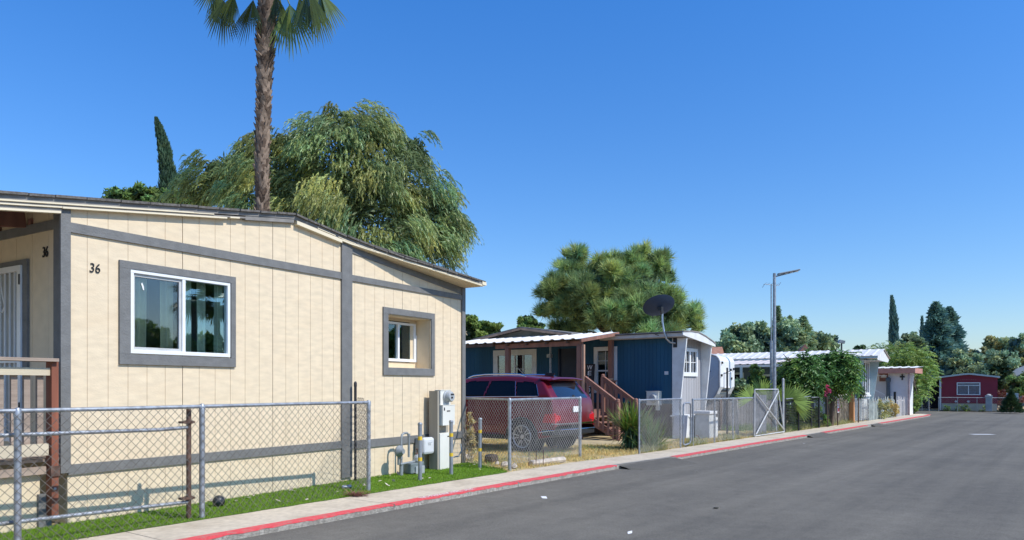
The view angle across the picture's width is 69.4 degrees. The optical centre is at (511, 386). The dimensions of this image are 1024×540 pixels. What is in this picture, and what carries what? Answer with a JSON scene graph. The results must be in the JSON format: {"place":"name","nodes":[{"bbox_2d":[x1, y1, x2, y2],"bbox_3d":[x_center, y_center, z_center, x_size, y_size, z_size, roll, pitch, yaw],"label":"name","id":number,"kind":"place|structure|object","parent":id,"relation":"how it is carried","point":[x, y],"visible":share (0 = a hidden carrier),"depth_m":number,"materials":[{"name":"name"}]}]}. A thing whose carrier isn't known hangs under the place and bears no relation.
{"place":"outdoors","nodes":[
{"label":"outdoors","id":0,"kind":"place"},
{"bbox_2d":[52,415,902,539],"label":"yard ground","id":1,"kind":"structure","parent":0,"point":[593,439],"depth_m":19.38,"materials":[{"name":"beige soil"}]},
{"bbox_2d":[0,357,59,532],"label":"porch deck","id":2,"kind":"structure","parent":1,"relation":"on","point":[50,371],"depth_m":7.77,"materials":[{"name":"wood"}]},
{"bbox_2d":[101,181,205,204],"bbox_3d":[-14.839,-3.557,31.393,4.815,10.114,2.634,0,0,0],"label":"leafy tree","id":3,"kind":"object","parent":1,"relation":"on","point":[138,191],"visible":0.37,"depth_m":30.64,"materials":[{"name":"green plant"}]},
{"bbox_2d":[154,116,176,190],"bbox_3d":[-16.751,-5.843,36.020,1.150,14.687,1.167,0,0,-40],"label":"cypress tree","id":4,"kind":"object","parent":1,"relation":"on","point":[167,168],"visible":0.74,"depth_m":35.78,"materials":[{"name":"green plant"}]},
{"bbox_2d":[0,400,370,539],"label":"chain link fence","id":5,"kind":"object","parent":1,"relation":"on","point":[17,412],"visible":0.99,"depth_m":8.07,"materials":[{"name":"metal"}]},
{"bbox_2d":[0,190,486,522],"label":"mobile home","id":6,"kind":"object","parent":1,"relation":"on","point":[113,302],"visible":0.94,"depth_m":9.78,"materials":[{"name":"beige"}]},
{"bbox_2d":[0,259,29,440],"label":"door","id":7,"kind":"structure","parent":6,"relation":"in","point":[14,275],"depth_m":8.64,"materials":[{"name":"white plastic"}]},
{"bbox_2d":[118,260,235,366],"bbox_3d":[-4.296,-0.850,9.431,0.500,1.340,1.748,0,0,31],"label":"window","id":8,"kind":"structure","parent":6,"relation":"in","point":[162,310],"depth_m":9.36,"materials":[{"name":"white plastic"}]},
{"bbox_2d":[382,307,434,375],"bbox_3d":[-2.003,-0.775,13.183,0.500,1.150,1.415,0,0,31],"label":"window","id":9,"kind":"structure","parent":6,"relation":"in","point":[405,340],"depth_m":13.43,"materials":[{"name":"white plastic"}]},
{"bbox_2d":[415,437,433,461],"bbox_3d":[-1.554,1.210,13.209,0.225,0.620,0.300,0,0,31],"label":"service box","id":10,"kind":"object","parent":6,"relation":"attached to","point":[427,445],"visible":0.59,"depth_m":13.13,"materials":[{"name":"white plastic"}]},
{"bbox_2d":[463,407,476,463],"bbox_3d":[-0.846,0.953,14.550,0.372,1.140,0.363,0,0,0],"label":"dry vine","id":11,"kind":"object","parent":6,"relation":"attached to","point":[469,431],"visible":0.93,"depth_m":14.49,"materials":[{"name":"plant"}]},
{"bbox_2d":[0,462,506,539],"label":"turf","id":12,"kind":"structure","parent":1,"relation":"on","point":[488,468],"depth_m":9.39,"materials":[{"name":"green plant"}]},
{"bbox_2d":[0,409,194,525],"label":"swing gate","id":13,"kind":"structure","parent":12,"relation":"on","point":[188,472],"depth_m":7.83,"materials":[{"name":"metal"}]},
{"bbox_2d":[212,495,224,506],"bbox_3d":[-3.665,1.430,9.245,0.150,0.150,0.150,0,0,0],"label":"ball","id":14,"kind":"object","parent":12,"relation":"on","point":[218,502],"visible":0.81,"depth_m":9.19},
{"bbox_2d":[395,432,424,475],"bbox_3d":[-1.756,1.143,12.576,0.200,0.754,0.664,0,0,31],"label":"gas meter","id":15,"kind":"object","parent":12,"relation":"on","point":[410,467],"visible":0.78,"depth_m":12.54,"materials":[{"name":"metal"}]},
{"bbox_2d":[418,422,421,480],"bbox_3d":[-1.468,1.058,11.802,0.076,0.985,0.076,0,0,0],"label":"bollard","id":16,"kind":"object","parent":12,"relation":"on","point":[419,451],"visible":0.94,"depth_m":11.77,"materials":[{"name":"metal"}]},
{"bbox_2d":[429,390,461,469],"bbox_3d":[-1.160,0.787,13.630,0.318,1.465,0.784,0,0,31],"label":"electric meter pedestal","id":17,"kind":"object","parent":12,"relation":"on","point":[441,411],"visible":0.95,"depth_m":13.36,"materials":[{"name":"white metal"}]},
{"bbox_2d":[449,420,452,474],"bbox_3d":[-1.037,1.058,12.606,0.076,0.985,0.076,0,0,33],"label":"bollard","id":18,"kind":"object","parent":12,"relation":"on","point":[450,447],"visible":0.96,"depth_m":12.58,"materials":[{"name":"metal"}]},
{"bbox_2d":[478,418,481,467],"bbox_3d":[-0.587,1.058,13.592,0.076,0.985,0.076,0,1,-25],"label":"bollard","id":19,"kind":"object","parent":12,"relation":"on","point":[479,442],"visible":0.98,"depth_m":13.56,"materials":[{"name":"metal"}]},
{"bbox_2d":[193,0,348,210],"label":"palm tree","id":20,"kind":"object","parent":1,"relation":"on","point":[264,14],"visible":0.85,"depth_m":21.80,"materials":[{"name":"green plant"}]},
{"bbox_2d":[157,98,483,274],"bbox_3d":[-6.905,-4.328,25.454,11.819,11.690,6.235,0,0,0],"label":"willow tree","id":21,"kind":"object","parent":1,"relation":"on","point":[345,198],"visible":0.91,"depth_m":25.16,"materials":[{"name":"green plant"}]},
{"bbox_2d":[354,381,365,485],"bbox_3d":[-2.278,0.731,11.223,0.056,1.638,1.172,0,0,-22],"label":"chain link fence","id":22,"kind":"object","parent":1,"relation":"on","point":[355,430],"visible":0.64,"depth_m":11.64,"materials":[{"name":"black metal"}]},
{"bbox_2d":[466,314,503,340],"bbox_3d":[-1.465,-0.970,34.075,2.129,4.939,1.675,0,0,-21],"label":"leafy tree","id":23,"kind":"object","parent":1,"relation":"on","point":[475,328],"visible":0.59,"depth_m":33.69,"materials":[{"name":"green plant"}]},
{"bbox_2d":[484,454,497,463],"bbox_3d":[-0.406,1.437,14.597,0.291,0.210,0.298,0,0,0],"label":"tree stump","id":24,"kind":"object","parent":1,"relation":"on","point":[488,458],"visible":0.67,"depth_m":14.49,"materials":[{"name":"brown plant"}]},
{"bbox_2d":[466,373,594,452],"bbox_3d":[-0.473,0.618,18.392,5.122,1.905,1.819,0,0,38],"label":"parked car","id":25,"kind":"object","parent":1,"relation":"on","point":[512,385],"visible":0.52,"depth_m":17.00,"materials":[{"name":"red paint"}]},
{"bbox_2d":[516,314,545,328],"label":"leafy tree","id":26,"kind":"object","parent":1,"relation":"on","point":[526,321],"visible":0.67,"depth_m":41.77,"materials":[{"name":"green plant"}]},
{"bbox_2d":[508,396,581,470],"bbox_3d":[0.696,0.875,14.457,0.078,1.351,2.762,0,0,33],"label":"chain link fence","id":27,"kind":"object","parent":1,"relation":"on","point":[579,423],"visible":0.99,"depth_m":14.26,"materials":[{"name":"metal"}]},
{"bbox_2d":[466,397,507,462],"bbox_3d":[-0.461,0.794,13.948,0.053,1.174,1.526,0,0,-35],"label":"chain link fence","id":28,"kind":"object","parent":27,"relation":"attached to","point":[488,399],"visible":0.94,"depth_m":13.93,"materials":[{"name":"metal"}]},
{"bbox_2d":[528,450,565,465],"bbox_3d":[0.679,1.354,14.311,0.217,0.309,1.160,0,0,43],"label":"edging log","id":29,"kind":"object","parent":1,"relation":"on","point":[547,460],"visible":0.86,"depth_m":14.24,"materials":[{"name":"wood"}]},
{"bbox_2d":[466,327,715,438],"bbox_3d":[1.526,-0.255,26.157,11.426,3.550,7.257,0,0,38],"label":"mobile home","id":30,"kind":"object","parent":1,"relation":"on","point":[637,365],"visible":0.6,"depth_m":22.90,"materials":[{"name":"blue"}]},
{"bbox_2d":[493,349,536,373],"bbox_3d":[0.184,-0.460,25.655,1.910,1.660,0.350,0,0,38],"label":"window","id":31,"kind":"structure","parent":30,"relation":"in","point":[523,361],"depth_m":25.66,"materials":[{"name":"beige glass"}]},
{"bbox_2d":[558,348,576,381],"bbox_3d":[1.922,-0.300,24.128,0.950,1.900,0.090,0,0,38],"label":"door","id":32,"kind":"structure","parent":30,"relation":"in","point":[567,358],"depth_m":24.21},
{"bbox_2d":[585,364,594,397],"bbox_3d":[2.409,-0.025,23.171,0.340,1.390,0.190,0,0,38],"label":"welcome sign","id":33,"kind":"object","parent":30,"relation":"on","point":[589,370],"visible":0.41,"depth_m":23.17,"materials":[{"name":"white paint"}]},
{"bbox_2d":[594,346,616,392],"bbox_3d":[3.036,-0.530,23.402,0.980,1.600,0.350,0,0,38],"label":"door","id":34,"kind":"structure","parent":30,"relation":"in","point":[600,353],"depth_m":23.41,"materials":[{"name":"white glass"}]},
{"bbox_2d":[646,391,661,409],"bbox_3d":[4.212,0.412,22.083,0.440,0.575,0.318,0,0,38],"label":"meter box","id":35,"kind":"object","parent":30,"relation":"attached to","point":[653,394],"visible":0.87,"depth_m":22.02,"materials":[{"name":"grey metal"}]},
{"bbox_2d":[643,294,676,346],"bbox_3d":[4.245,-1.925,21.853,1.105,1.529,0.906,0,0,38],"label":"satellite dish","id":36,"kind":"object","parent":30,"relation":"attached to","point":[660,304],"visible":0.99,"depth_m":21.67,"materials":[{"name":"metal"}]},
{"bbox_2d":[684,348,697,375],"bbox_3d":[5.404,-0.745,22.493,0.058,0.850,1.060,0,0,38],"label":"window","id":37,"kind":"structure","parent":30,"relation":"in","point":[691,360],"depth_m":22.58,"materials":[{"name":"white plastic"}]},
{"bbox_2d":[584,374,637,440],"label":"porch stairs","id":38,"kind":"structure","parent":1,"relation":"on","point":[608,390],"depth_m":21.18,"materials":[{"name":"brown wood"}]},
{"bbox_2d":[528,239,710,333],"bbox_3d":[4.791,-2.597,32.405,8.232,8.233,4.572,0,0,0],"label":"pine tree","id":39,"kind":"object","parent":1,"relation":"on","point":[616,290],"visible":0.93,"depth_m":32.00,"materials":[{"name":"green plant"}]},
{"bbox_2d":[466,428,778,471],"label":"dry grass","id":40,"kind":"structure","parent":1,"relation":"on","point":[598,452],"depth_m":16.72,"materials":[{"name":"plant"}]},
{"bbox_2d":[604,400,660,449],"bbox_3d":[2.867,1.047,17.796,1.838,1.634,1.331,0,0,0],"label":"yucca plant","id":41,"kind":"object","parent":1,"relation":"on","point":[630,417],"visible":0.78,"depth_m":17.64,"materials":[{"name":"green plant"}]},
{"bbox_2d":[614,413,679,447],"bbox_3d":[3.199,1.054,17.608,1.545,1.106,1.663,0,0,-16],"label":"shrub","id":42,"kind":"object","parent":1,"relation":"on","point":[655,432],"visible":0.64,"depth_m":17.53,"materials":[{"name":"green plant"}]},
{"bbox_2d":[638,398,682,453],"bbox_3d":[3.522,0.907,17.451,0.060,1.286,2.194,0,0,38],"label":"chain link fence","id":43,"kind":"object","parent":1,"relation":"on","point":[679,416],"visible":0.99,"depth_m":17.40,"materials":[{"name":"metal"}]},
{"bbox_2d":[670,414,694,438],"bbox_3d":[5.147,1.160,21.791,0.610,0.680,1.080,0,0,43],"label":"storage cabinet","id":44,"kind":"object","parent":1,"relation":"on","point":[686,425],"visible":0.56,"depth_m":21.40,"materials":[{"name":"white metal"}]},
{"bbox_2d":[682,402,691,445],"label":"walk gate","id":45,"kind":"structure","parent":1,"relation":"on","point":[684,403],"depth_m":18.50,"materials":[{"name":"metal"}]},
{"bbox_2d":[694,411,717,438],"bbox_3d":[5.647,1.100,21.531,0.540,0.800,0.600,0,0,41],"label":"storage cabinet","id":46,"kind":"object","parent":1,"relation":"on","point":[701,424],"visible":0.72,"depth_m":21.34,"materials":[{"name":"grey metal"}]},
{"bbox_2d":[711,347,723,353],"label":"house","id":47,"kind":"structure","parent":1,"relation":"on","point":[716,350],"depth_m":47.76,"materials":[{"name":"brick"}]},
{"bbox_2d":[707,354,734,397],"bbox_3d":[4.880,-0.077,27.497,6.550,2.154,1.350,0,0,38],"label":"travel trailer","id":48,"kind":"object","parent":1,"relation":"on","point":[719,364],"visible":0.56,"depth_m":25.20,"materials":[{"name":"white plastic"}]},
{"bbox_2d":[692,397,753,445],"bbox_3d":[5.916,0.922,20.471,0.060,1.256,4.268,0,0,39],"label":"chain link fence","id":49,"kind":"object","parent":1,"relation":"on","point":[719,399],"visible":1,"depth_m":20.23,"materials":[{"name":"metal"}]},
{"bbox_2d":[724,368,729,431],"bbox_3d":[6.740,0.450,23.200,0.229,2.100,0.060,0,0,0],"label":"pipe post","id":50,"kind":"object","parent":1,"relation":"on","point":[727,371],"visible":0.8,"depth_m":23.18,"materials":[{"name":"black metal"}]},
{"bbox_2d":[734,399,738,434],"bbox_3d":[6.844,0.940,22.553,0.100,1.123,0.150,0,0,38],"label":"leaning board","id":51,"kind":"object","parent":1,"relation":"on","point":[735,412],"visible":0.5,"depth_m":22.54,"materials":[{"name":"grey wood"}]},
{"bbox_2d":[729,376,753,399],"bbox_3d":[8.698,0.552,27.946,0.994,1.895,0.689,0,0,0],"label":"shrub","id":52,"kind":"object","parent":1,"relation":"on","point":[740,384],"visible":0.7,"depth_m":27.81,"materials":[{"name":"green plant"}]},
{"bbox_2d":[706,397,786,429],"bbox_3d":[7.922,0.930,26.092,5.540,1.180,0.090,0,0,-33],"label":"board fence","id":53,"kind":"object","parent":1,"relation":"on","point":[710,406],"visible":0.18,"depth_m":26.16,"materials":[{"name":"grey wood"}]},
{"bbox_2d":[640,418,855,452],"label":"fence weeds","id":54,"kind":"object","parent":1,"relation":"on","point":[726,438],"visible":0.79,"depth_m":20.69,"materials":[{"name":"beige plant"}]},
{"bbox_2d":[746,363,767,394],"bbox_3d":[9.212,0.298,28.011,0.873,2.404,0.668,0,0,0],"label":"shrub","id":55,"kind":"object","parent":1,"relation":"on","point":[756,371],"visible":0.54,"depth_m":27.84,"materials":[{"name":"green plant"}]},
{"bbox_2d":[721,421,821,431],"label":"green grass","id":56,"kind":"structure","parent":1,"relation":"on","point":[771,429],"depth_m":25.40,"materials":[{"name":"green plant"}]},
{"bbox_2d":[762,282,780,400],"bbox_3d":[9.653,-1.196,27.500,0.703,5.392,0.401,0,0,0],"label":"utility pole","id":57,"kind":"object","parent":1,"relation":"on","point":[771,358],"visible":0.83,"depth_m":27.47,"materials":[{"name":"metal"}]},
{"bbox_2d":[735,379,814,426],"bbox_3d":[8.900,0.592,25.139,2.796,1.816,0.704,0,0,0],"label":"young fan palm","id":58,"kind":"object","parent":1,"relation":"on","point":[801,403],"visible":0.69,"depth_m":25.05,"materials":[{"name":"green plant"}]},
{"bbox_2d":[782,378,783,432],"bbox_3d":[8.852,0.630,24.141,0.076,1.840,0.076,0,0,0],"label":"gate post","id":59,"kind":"object","parent":1,"relation":"on","point":[783,400],"visible":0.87,"depth_m":24.11,"materials":[{"name":"grey metal"}]},
{"bbox_2d":[772,269,799,427],"bbox_3d":[9.266,-1.240,25.019,0.934,5.480,0.170,0,0,-4],"label":"street lamp","id":60,"kind":"object","parent":1,"relation":"on","point":[774,331],"visible":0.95,"depth_m":24.95,"materials":[{"name":"metal"}]},
{"bbox_2d":[786,403,804,426],"bbox_3d":[10.137,1.043,26.548,0.806,0.997,0.894,0,0,0],"label":"shrub","id":61,"kind":"object","parent":1,"relation":"on","point":[789,421],"visible":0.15,"depth_m":26.53,"materials":[{"name":"green plant"}]},
{"bbox_2d":[708,349,890,419],"bbox_3d":[10.379,-0.110,37.112,14.806,3.220,4.250,0,0,38],"label":"mobile home","id":62,"kind":"object","parent":1,"relation":"on","point":[743,362],"visible":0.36,"depth_m":34.30,"materials":[{"name":"white metal"}]},
{"bbox_2d":[863,361,869,394],"bbox_3d":[16.081,-0.400,33.660,0.056,1.520,1.460,0,0,38],"label":"window","id":63,"kind":"structure","parent":62,"relation":"in","point":[866,385],"depth_m":33.94,"materials":[{"name":"white glass"}]},
{"bbox_2d":[776,348,831,422],"bbox_3d":[10.688,0.033,27.413,2.159,2.945,1.653,0,0,0],"label":"fruit tree","id":64,"kind":"object","parent":1,"relation":"on","point":[805,373],"visible":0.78,"depth_m":27.05,"materials":[{"name":"green plant"}]},
{"bbox_2d":[784,396,826,430],"bbox_3d":[10.405,0.915,26.082,0.070,1.270,4.732,0,0,39],"label":"black fence","id":65,"kind":"object","parent":1,"relation":"on","point":[817,416],"visible":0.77,"depth_m":26.17,"materials":[{"name":"metal"}]},
{"bbox_2d":[804,406,822,427],"bbox_3d":[11.143,1.143,27.497,0.910,0.982,0.734,0,0,-37],"label":"shrub","id":66,"kind":"object","parent":1,"relation":"on","point":[813,416],"visible":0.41,"depth_m":27.40,"materials":[{"name":"green plant"}]},
{"bbox_2d":[814,412,830,426],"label":"shrub","id":67,"kind":"object","parent":1,"relation":"on","point":[824,415],"visible":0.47,"depth_m":27.77,"materials":[{"name":"green plant"}]},
{"bbox_2d":[804,347,866,425],"bbox_3d":[12.363,-0.013,28.803,2.652,3.037,2.264,0,0,0],"label":"fruit tree","id":68,"kind":"object","parent":1,"relation":"on","point":[845,374],"visible":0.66,"depth_m":28.25,"materials":[{"name":"green plant"}]},
{"bbox_2d":[828,394,848,422],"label":"twig fence","id":69,"kind":"object","parent":1,"relation":"on","point":[843,413],"visible":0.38,"depth_m":30.25,"materials":[{"name":"brown wood"}]},
{"bbox_2d":[849,387,854,422],"bbox_3d":[14.268,0.736,31.023,0.180,1.568,0.230,0,0,38],"label":"timber post","id":70,"kind":"object","parent":1,"relation":"on","point":[851,410],"visible":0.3,"depth_m":30.96,"materials":[{"name":"brown wood"}]},
{"bbox_2d":[855,398,868,420],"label":"picket fence","id":71,"kind":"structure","parent":1,"relation":"on","point":[863,414],"depth_m":32.41,"materials":[{"name":"wood"}]},
{"bbox_2d":[868,392,895,419],"bbox_3d":[17.619,0.885,35.144,0.100,1.270,5.399,0,0,39],"label":"picket fence","id":72,"kind":"object","parent":1,"relation":"on","point":[873,412],"visible":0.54,"depth_m":34.12,"materials":[{"name":"white wood"}]},
{"bbox_2d":[874,366,923,414],"bbox_3d":[19.155,0.176,41.966,7.080,2.648,2.350,0,0,38],"label":"mobile home","id":73,"kind":"object","parent":1,"relation":"on","point":[891,380],"visible":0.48,"depth_m":39.82,"materials":[{"name":"white paint"}]},
{"bbox_2d":[896,396,904,416],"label":"picket fence","id":74,"kind":"object","parent":1,"relation":"on","point":[899,401],"visible":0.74,"depth_m":38.23,"materials":[{"name":"white paint"}]},
{"bbox_2d":[873,341,943,411],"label":"feathery tree","id":75,"kind":"object","parent":1,"relation":"on","point":[914,357],"visible":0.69,"depth_m":44.42,"materials":[{"name":"green plant"}]},
{"bbox_2d":[76,414,926,539],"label":"sidewalk","id":76,"kind":"structure","parent":0,"point":[203,527],"depth_m":10.11,"materials":[{"name":"concrete"}]},
{"bbox_2d":[343,488,370,496],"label":"dry clump","id":77,"kind":"object","parent":76,"relation":"on","point":[354,494],"visible":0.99,"depth_m":10.14,"materials":[{"name":"brown plant"}]},
{"bbox_2d":[754,389,784,436],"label":"braced gate","id":78,"kind":"structure","parent":76,"relation":"on","point":[760,410],"depth_m":22.71,"materials":[{"name":"grey metal"}]},
{"bbox_2d":[824,384,830,426],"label":"flowering shrub","id":79,"kind":"object","parent":76,"relation":"on","point":[827,391],"visible":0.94,"depth_m":27.59,"materials":[{"name":"pink plant"}]},
{"bbox_2d":[854,383,866,422],"bbox_3d":[14.544,0.609,30.988,0.780,1.782,0.677,0,0,-42],"label":"spiky plant","id":80,"kind":"object","parent":76,"relation":"on","point":[862,395],"visible":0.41,"depth_m":30.97,"materials":[{"name":"green plant"}]},
{"bbox_2d":[876,398,891,418],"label":"dry plant","id":81,"kind":"object","parent":76,"relation":"on","point":[885,406],"visible":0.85,"depth_m":34.40,"materials":[{"name":"yellow plant"}]},
{"bbox_2d":[888,398,899,416],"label":"dry plant","id":82,"kind":"object","parent":76,"relation":"on","point":[895,409],"visible":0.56,"depth_m":35.91,"materials":[{"name":"plant"}]},
{"bbox_2d":[913,395,922,413],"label":"shrub","id":83,"kind":"object","parent":76,"relation":"on","point":[918,399],"visible":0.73,"depth_m":40.81,"materials":[{"name":"green plant"}]},
{"bbox_2d":[0,0,1023,366],"label":"sky","id":84,"kind":"structure","parent":0,"point":[873,150],"materials":[{"name":"blue"}]},
{"bbox_2d":[236,410,1023,539],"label":"road","id":85,"kind":"structure","parent":0,"point":[942,475],"depth_m":10.30,"materials":[{"name":"grey asphalt"}]},
{"bbox_2d":[177,414,929,539],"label":"kerb","id":86,"kind":"structure","parent":85,"relation":"on","point":[246,532],"depth_m":10.00,"materials":[{"name":"concrete"}]},
{"bbox_2d":[865,343,901,366],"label":"feathery tree","id":87,"kind":"object","parent":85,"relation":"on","point":[873,345],"visible":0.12,"depth_m":46.94,"materials":[{"name":"green plant"}]},
{"bbox_2d":[985,394,992,410],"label":"letter pillar","id":88,"kind":"structure","parent":85,"relation":"on","point":[988,402],"depth_m":45.72,"materials":[{"name":"grey metal"}]},
{"bbox_2d":[617,423,889,469],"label":"driveway ramp","id":89,"kind":"structure","parent":0,"point":[661,463],"depth_m":14.84,"materials":[{"name":"concrete"}]},
{"bbox_2d":[920,405,1023,409],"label":"lot ground","id":90,"kind":"structure","parent":0,"point":[937,408],"depth_m":51.26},
{"bbox_2d":[712,319,785,353],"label":"round tree","id":91,"kind":"object","parent":90,"relation":"on","point":[748,337],"visible":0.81,"depth_m":59.15,"materials":[{"name":"green plant"}]},
{"bbox_2d":[772,305,781,326],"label":"conifer tree","id":92,"kind":"object","parent":90,"relation":"on","point":[778,314],"visible":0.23,"depth_m":62.84,"materials":[{"name":"green plant"}]},
{"bbox_2d":[768,316,812,351],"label":"round tree","id":93,"kind":"object","parent":90,"relation":"on","point":[792,335],"visible":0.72,"depth_m":58.97,"materials":[{"name":"green plant"}]},
{"bbox_2d":[798,315,819,350],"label":"conifer tree","id":94,"kind":"object","parent":90,"relation":"on","point":[803,321],"visible":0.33,"depth_m":61.57,"materials":[{"name":"green plant"}]},
{"bbox_2d":[813,331,840,350],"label":"round tree","id":95,"kind":"object","parent":90,"relation":"on","point":[826,341],"visible":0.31,"depth_m":63.10,"materials":[{"name":"green plant"}]},
{"bbox_2d":[888,294,899,360],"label":"cypress tree","id":96,"kind":"object","parent":90,"relation":"on","point":[893,333],"visible":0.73,"depth_m":74.78,"materials":[{"name":"green plant"}]},
{"bbox_2d":[892,331,930,364],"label":"round tree","id":97,"kind":"object","parent":90,"relation":"on","point":[915,338],"visible":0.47,"depth_m":67.70,"materials":[{"name":"green plant"}]},
{"bbox_2d":[917,301,960,375],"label":"conifer tree","id":98,"kind":"object","parent":90,"relation":"on","point":[938,329],"visible":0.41,"depth_m":69.31,"materials":[{"name":"green plant"}]},
{"bbox_2d":[923,349,986,379],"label":"round tree","id":99,"kind":"object","parent":90,"relation":"on","point":[962,362],"visible":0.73,"depth_m":61.41,"materials":[{"name":"green plant"}]},
{"bbox_2d":[913,373,999,410],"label":"mobile home","id":100,"kind":"object","parent":90,"relation":"on","point":[969,385],"visible":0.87,"depth_m":47.19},
{"bbox_2d":[957,382,979,394],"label":"window","id":101,"kind":"structure","parent":100,"relation":"in","point":[963,388],"depth_m":47.05,"materials":[{"name":"white glass"}]},
{"bbox_2d":[945,306,968,352],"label":"conifer tree","id":102,"kind":"object","parent":90,"relation":"on","point":[954,318],"visible":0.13,"depth_m":71.34,"materials":[{"name":"green plant"}]},
{"bbox_2d":[938,397,1003,410],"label":"wire fence","id":103,"kind":"object","parent":90,"relation":"on","point":[961,401],"visible":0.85,"depth_m":46.63,"materials":[{"name":"grey metal"}]},
{"bbox_2d":[976,335,1003,364],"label":"round tree","id":104,"kind":"object","parent":90,"relation":"on","point":[990,342],"visible":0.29,"depth_m":73.61,"materials":[{"name":"green plant"}]},
{"bbox_2d":[974,348,1021,404],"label":"leafy tree","id":105,"kind":"object","parent":90,"relation":"on","point":[1000,363],"visible":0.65,"depth_m":54.68,"materials":[{"name":"green plant"}]},
{"bbox_2d":[996,388,1023,412],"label":"cone bush","id":106,"kind":"object","parent":90,"relation":"on","point":[1010,400],"visible":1,"depth_m":43.12,"materials":[{"name":"green plant"}]},
{"bbox_2d":[997,388,1023,407],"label":"shrub","id":107,"kind":"object","parent":90,"relation":"on","point":[1002,395],"visible":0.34,"depth_m":50.83,"materials":[{"name":"brown plant"}]},
{"bbox_2d":[998,333,1023,369],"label":"round tree","id":108,"kind":"object","parent":90,"relation":"on","point":[1014,346],"visible":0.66,"depth_m":71.56,"materials":[{"name":"green plant"}]},
{"bbox_2d":[1003,371,1023,396],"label":"shrub","id":109,"kind":"object","parent":90,"relation":"on","point":[1016,384],"visible":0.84,"depth_m":52.83,"materials":[{"name":"green plant"}]},
{"bbox_2d":[1013,366,1023,405],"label":"house","id":110,"kind":"structure","parent":0,"point":[1017,372],"depth_m":57.67,"materials":[{"name":"white stone"}]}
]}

